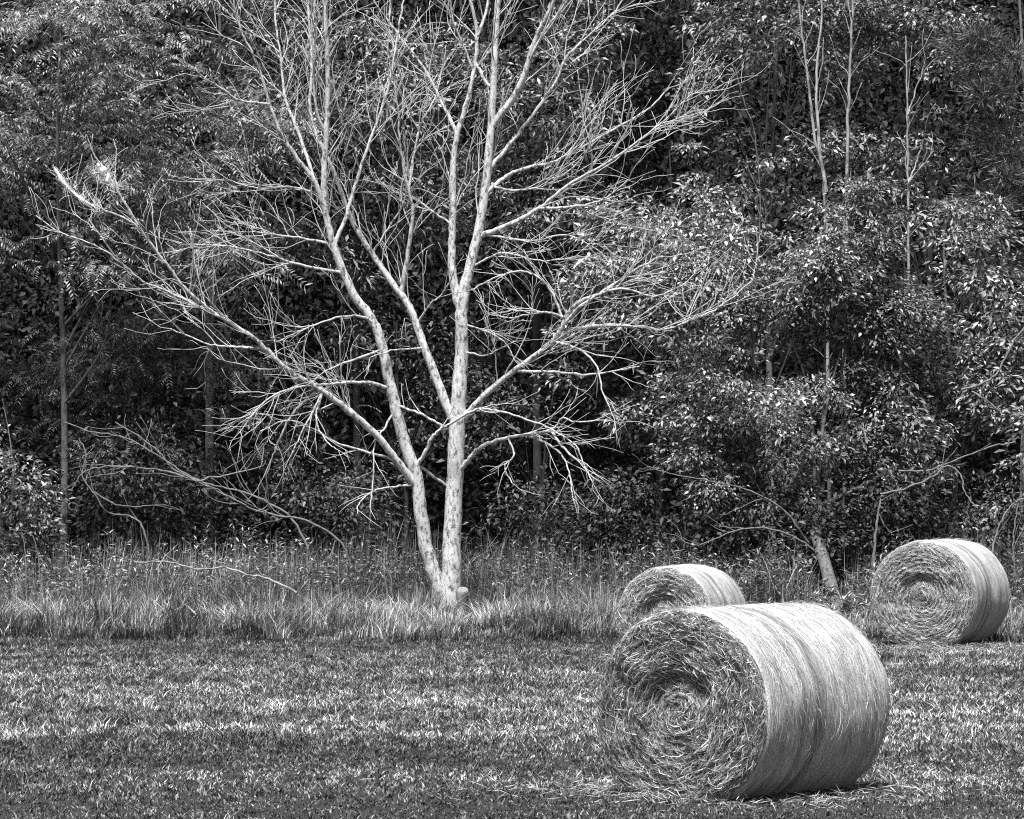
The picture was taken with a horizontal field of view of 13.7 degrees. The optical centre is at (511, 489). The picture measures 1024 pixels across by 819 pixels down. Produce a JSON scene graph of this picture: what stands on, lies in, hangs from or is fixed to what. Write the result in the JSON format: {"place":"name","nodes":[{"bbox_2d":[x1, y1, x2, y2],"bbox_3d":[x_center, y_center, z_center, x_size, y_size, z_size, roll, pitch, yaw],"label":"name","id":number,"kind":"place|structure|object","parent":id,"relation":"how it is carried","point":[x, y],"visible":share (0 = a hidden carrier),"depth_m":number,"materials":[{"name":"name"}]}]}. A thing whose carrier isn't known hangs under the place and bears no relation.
{"place":"outdoors","nodes":[
{"label":"outdoors","id":0,"kind":"place"},
{"bbox_2d":[0,590,619,630],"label":"dry grass","id":1,"kind":"structure","parent":0,"point":[436,618],"depth_m":70.21,"materials":[{"name":"grey plant"}]},
{"bbox_2d":[375,554,389,601],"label":"dry stalk","id":2,"kind":"object","parent":1,"relation":"on","point":[384,577],"visible":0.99,"depth_m":70.62,"materials":[{"name":"grey plant"}]},
{"bbox_2d":[0,630,1023,818],"bbox_3d":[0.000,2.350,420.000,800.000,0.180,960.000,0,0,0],"label":"ground","id":3,"kind":"structure","parent":0,"point":[482,810],"depth_m":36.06,"materials":[{"name":"grey plant"}]},
{"bbox_2d":[0,399,77,592],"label":"leafy bush","id":4,"kind":"object","parent":3,"relation":"on","point":[29,510],"visible":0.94,"depth_m":75.15,"materials":[{"name":"grey plant"}]},
{"bbox_2d":[0,0,126,566],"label":"leafy tree","id":5,"kind":"object","parent":3,"relation":"on","point":[25,121],"visible":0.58,"depth_m":80.62,"materials":[{"name":"grey plant"}]},
{"bbox_2d":[18,390,272,571],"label":"leafy bush","id":6,"kind":"object","parent":3,"relation":"on","point":[176,517],"visible":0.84,"depth_m":78.33,"materials":[{"name":"grey plant"}]},
{"bbox_2d":[0,0,312,579],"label":"leafy tree","id":7,"kind":"object","parent":3,"relation":"on","point":[56,149],"visible":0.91,"depth_m":77.69,"materials":[{"name":"grey plant"}]},
{"bbox_2d":[0,262,381,578],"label":"leafy tree","id":8,"kind":"object","parent":3,"relation":"on","point":[138,369],"visible":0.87,"depth_m":79.20,"materials":[{"name":"grey plant"}]},
{"bbox_2d":[17,0,395,571],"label":"leafy tree","id":9,"kind":"object","parent":3,"relation":"on","point":[261,133],"visible":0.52,"depth_m":81.31,"materials":[{"name":"grey plant"}]},
{"bbox_2d":[189,427,417,572],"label":"leafy bush","id":10,"kind":"object","parent":3,"relation":"on","point":[334,519],"visible":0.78,"depth_m":78.64,"materials":[{"name":"grey plant"}]},
{"bbox_2d":[211,0,501,576],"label":"leafy tree","id":11,"kind":"object","parent":3,"relation":"on","point":[357,250],"visible":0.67,"depth_m":82.30,"materials":[{"name":"grey plant"}]},
{"bbox_2d":[29,0,794,616],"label":"bare tree","id":12,"kind":"object","parent":3,"relation":"on","point":[447,582],"visible":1,"depth_m":71.78,"materials":[{"name":"white plant"}]},
{"bbox_2d":[47,163,105,226],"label":"branch","id":13,"kind":"object","parent":12,"relation":"on","point":[64,184],"visible":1,"depth_m":69.68,"materials":[{"name":"wood"}]},
{"bbox_2d":[86,155,128,202],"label":"webworm nest","id":14,"kind":"object","parent":12,"relation":"on","point":[103,171],"visible":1,"depth_m":69.91,"materials":[{"name":"fabric"}]},
{"bbox_2d":[293,304,531,573],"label":"leafy tree","id":15,"kind":"object","parent":3,"relation":"on","point":[429,415],"visible":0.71,"depth_m":80.34,"materials":[{"name":"grey plant"}]},
{"bbox_2d":[0,0,1023,583],"bbox_3d":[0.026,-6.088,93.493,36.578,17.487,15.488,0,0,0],"label":"woods","id":16,"kind":"object","parent":3,"relation":"on","point":[312,292],"visible":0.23,"depth_m":90.58,"materials":[{"name":"grey plant"}]},
{"bbox_2d":[0,572,1023,639],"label":"tall grass","id":17,"kind":"structure","parent":3,"relation":"on","point":[171,611],"depth_m":70.02,"materials":[{"name":"grey plant"}]},
{"bbox_2d":[21,532,30,601],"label":"dry stalk","id":18,"kind":"object","parent":17,"relation":"on","point":[25,569],"visible":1,"depth_m":70.61,"materials":[{"name":"grey plant"}]},
{"bbox_2d":[29,535,44,601],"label":"dry stalk","id":19,"kind":"object","parent":17,"relation":"on","point":[39,569],"visible":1,"depth_m":70.62,"materials":[{"name":"grey plant"}]},
{"bbox_2d":[73,545,83,600],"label":"dry stalk","id":20,"kind":"object","parent":17,"relation":"on","point":[81,571],"visible":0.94,"depth_m":70.62,"materials":[{"name":"grey plant"}]},
{"bbox_2d":[135,554,296,593],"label":"fallen branch","id":21,"kind":"object","parent":17,"relation":"on","point":[266,578],"visible":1,"depth_m":70.98,"materials":[{"name":"grey wood"}]},
{"bbox_2d":[381,557,394,609],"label":"dry stalk","id":22,"kind":"object","parent":17,"relation":"on","point":[391,582],"visible":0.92,"depth_m":70.62,"materials":[{"name":"grey plant"}]},
{"bbox_2d":[488,564,498,605],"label":"dry stalk","id":23,"kind":"object","parent":17,"relation":"on","point":[496,584],"visible":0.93,"depth_m":70.63,"materials":[{"name":"grey plant"}]},
{"bbox_2d":[607,546,618,601],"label":"dry stalk","id":24,"kind":"object","parent":17,"relation":"on","point":[615,573],"visible":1,"depth_m":70.62,"materials":[{"name":"grey plant"}]},
{"bbox_2d":[0,619,1023,643],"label":"edge grass","id":25,"kind":"structure","parent":3,"relation":"on","point":[153,636],"depth_m":67.83,"materials":[{"name":"grey plant"}]},
{"bbox_2d":[0,508,1023,618],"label":"weeds","id":26,"kind":"object","parent":3,"relation":"on","point":[353,568],"visible":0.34,"depth_m":73.96,"materials":[{"name":"grey plant"}]},
{"bbox_2d":[79,438,184,578],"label":"arching stem","id":27,"kind":"object","parent":26,"relation":"on","point":[104,509],"visible":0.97,"depth_m":76.27,"materials":[{"name":"grey plant"}]},
{"bbox_2d":[62,414,316,579],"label":"arching stem","id":28,"kind":"object","parent":26,"relation":"on","point":[265,501],"visible":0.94,"depth_m":76.11,"materials":[{"name":"grey plant"}]},
{"bbox_2d":[87,413,356,585],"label":"arching stem","id":29,"kind":"object","parent":26,"relation":"on","point":[266,512],"visible":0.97,"depth_m":75.63,"materials":[{"name":"grey wood"}]},
{"bbox_2d":[990,494,1023,574],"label":"arching stem","id":30,"kind":"object","parent":26,"relation":"on","point":[1000,522],"visible":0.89,"depth_m":73.47,"materials":[{"name":"grey plant"}]},
{"bbox_2d":[398,0,638,566],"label":"leafy tree","id":31,"kind":"object","parent":3,"relation":"on","point":[535,220],"visible":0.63,"depth_m":83.89,"materials":[{"name":"grey plant"}]},
{"bbox_2d":[544,548,554,610],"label":"dry stalk","id":32,"kind":"object","parent":3,"relation":"on","point":[551,576],"visible":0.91,"depth_m":70.63,"materials":[{"name":"grey plant"}]},
{"bbox_2d":[437,365,664,563],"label":"leafy tree","id":33,"kind":"object","parent":3,"relation":"on","point":[516,409],"visible":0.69,"depth_m":79.44,"materials":[{"name":"grey plant"}]},
{"bbox_2d":[461,461,642,577],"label":"leafy bush","id":34,"kind":"object","parent":3,"relation":"on","point":[542,536],"visible":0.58,"depth_m":78.18,"materials":[{"name":"grey plant"}]},
{"bbox_2d":[532,462,691,573],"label":"leafy bush","id":35,"kind":"object","parent":3,"relation":"on","point":[621,524],"visible":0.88,"depth_m":77.19,"materials":[{"name":"grey plant"}]},
{"bbox_2d":[548,0,753,558],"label":"leafy tree","id":36,"kind":"object","parent":3,"relation":"on","point":[641,106],"visible":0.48,"depth_m":89.32,"materials":[{"name":"leaf"},{"name":"grey bark"}]},
{"bbox_2d":[530,139,788,560],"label":"leafy tree","id":37,"kind":"object","parent":3,"relation":"on","point":[653,392],"visible":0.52,"depth_m":78.33,"materials":[{"name":"grey plant"}]},
{"bbox_2d":[616,563,746,636],"bbox_3d":[2.425,1.731,60.670,1.471,1.361,2.067,0,0,19],"label":"hay bale","id":38,"kind":"object","parent":3,"relation":"on","point":[650,592],"visible":0.52,"depth_m":59.89,"materials":[{"name":"plant"}]},
{"bbox_2d":[341,637,1022,814],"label":"fallen hay","id":39,"kind":"object","parent":3,"relation":"on","point":[724,802],"visible":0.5,"depth_m":33.52,"materials":[{"name":"plant"}]},
{"bbox_2d":[596,600,891,801],"bbox_3d":[1.852,1.673,33.983,1.676,1.560,2.136,0,0,35],"label":"hay bale","id":40,"kind":"object","parent":3,"relation":"on","point":[734,701],"visible":0.98,"depth_m":33.29,"materials":[{"name":"plant"}]},
{"bbox_2d":[709,35,788,572],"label":"sapling","id":41,"kind":"object","parent":3,"relation":"on","point":[760,196],"visible":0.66,"depth_m":76.86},
{"bbox_2d":[624,193,879,575],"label":"leafy tree","id":42,"kind":"object","parent":3,"relation":"on","point":[750,424],"visible":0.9,"depth_m":75.78,"materials":[{"name":"grey plant"}]},
{"bbox_2d":[666,470,875,602],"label":"leafy bush","id":43,"kind":"object","parent":3,"relation":"on","point":[845,538],"visible":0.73,"depth_m":75.41,"materials":[{"name":"grey plant"}]},
{"bbox_2d":[661,0,926,567],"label":"leafy tree","id":44,"kind":"object","parent":3,"relation":"on","point":[811,6],"visible":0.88,"depth_m":83.17,"materials":[{"name":"grey plant"}]},
{"bbox_2d":[773,0,854,556],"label":"sapling","id":45,"kind":"object","parent":3,"relation":"on","point":[817,143],"visible":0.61,"depth_m":79.92,"materials":[{"name":"grey plant"}]},
{"bbox_2d":[711,170,971,615],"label":"leafy tree","id":46,"kind":"object","parent":3,"relation":"on","point":[855,428],"visible":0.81,"depth_m":76.55,"materials":[{"name":"grey plant"}]},
{"bbox_2d":[634,455,813,550],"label":"arching stem","id":47,"kind":"object","parent":46,"relation":"attached to","point":[797,527],"visible":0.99,"depth_m":74.55,"materials":[{"name":"grey plant"}]},
{"bbox_2d":[827,0,878,535],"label":"sapling","id":48,"kind":"object","parent":3,"relation":"on","point":[848,109],"visible":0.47,"depth_m":80.25,"materials":[{"name":"grey plant"}]},
{"bbox_2d":[797,0,1023,538],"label":"leafy tree","id":49,"kind":"object","parent":3,"relation":"on","point":[922,24],"visible":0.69,"depth_m":83.08,"materials":[{"name":"grey plant"}]},
{"bbox_2d":[873,26,949,532],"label":"sapling","id":50,"kind":"object","parent":3,"relation":"on","point":[911,177],"visible":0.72,"depth_m":80.06,"materials":[{"name":"grey plant"}]},
{"bbox_2d":[822,450,1023,587],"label":"leafy bush","id":51,"kind":"object","parent":3,"relation":"on","point":[909,492],"visible":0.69,"depth_m":76.03,"materials":[{"name":"grey plant"}]},
{"bbox_2d":[880,434,1014,519],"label":"arching stem","id":52,"kind":"object","parent":51,"relation":"attached to","point":[941,466],"visible":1,"depth_m":75.01,"materials":[{"name":"grey plant"}]},
{"bbox_2d":[828,190,1023,546],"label":"leafy tree","id":53,"kind":"object","parent":3,"relation":"on","point":[992,392],"visible":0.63,"depth_m":77.86,"materials":[{"name":"grey plant"}]},
{"bbox_2d":[870,537,1010,646],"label":"hay bale","id":54,"kind":"object","parent":3,"relation":"on","point":[942,591],"visible":0.99,"depth_m":65.55,"materials":[{"name":"plant"}]},
{"bbox_2d":[930,0,1023,572],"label":"leafy tree","id":55,"kind":"object","parent":3,"relation":"on","point":[991,46],"visible":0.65,"depth_m":81.38,"materials":[{"name":"grey plant"}]},
{"bbox_2d":[972,366,1023,561],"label":"leafy bush","id":56,"kind":"object","parent":3,"relation":"on","point":[1017,423],"visible":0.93,"depth_m":75.58,"materials":[{"name":"grey plant"}]},
{"bbox_2d":[961,327,1023,412],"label":"arching stem","id":57,"kind":"object","parent":56,"relation":"attached to","point":[992,377],"visible":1,"depth_m":75.27,"materials":[{"name":"grey wood"}]},
{"bbox_2d":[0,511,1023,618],"bbox_3d":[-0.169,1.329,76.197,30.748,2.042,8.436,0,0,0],"label":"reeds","id":58,"kind":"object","parent":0,"point":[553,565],"visible":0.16,"depth_m":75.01,"materials":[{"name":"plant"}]},
{"bbox_2d":[871,489,912,574],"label":"dead limb","id":59,"kind":"object","parent":58,"relation":"in","point":[878,515],"visible":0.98,"depth_m":75.03,"materials":[{"name":"grey wood"}]}
]}

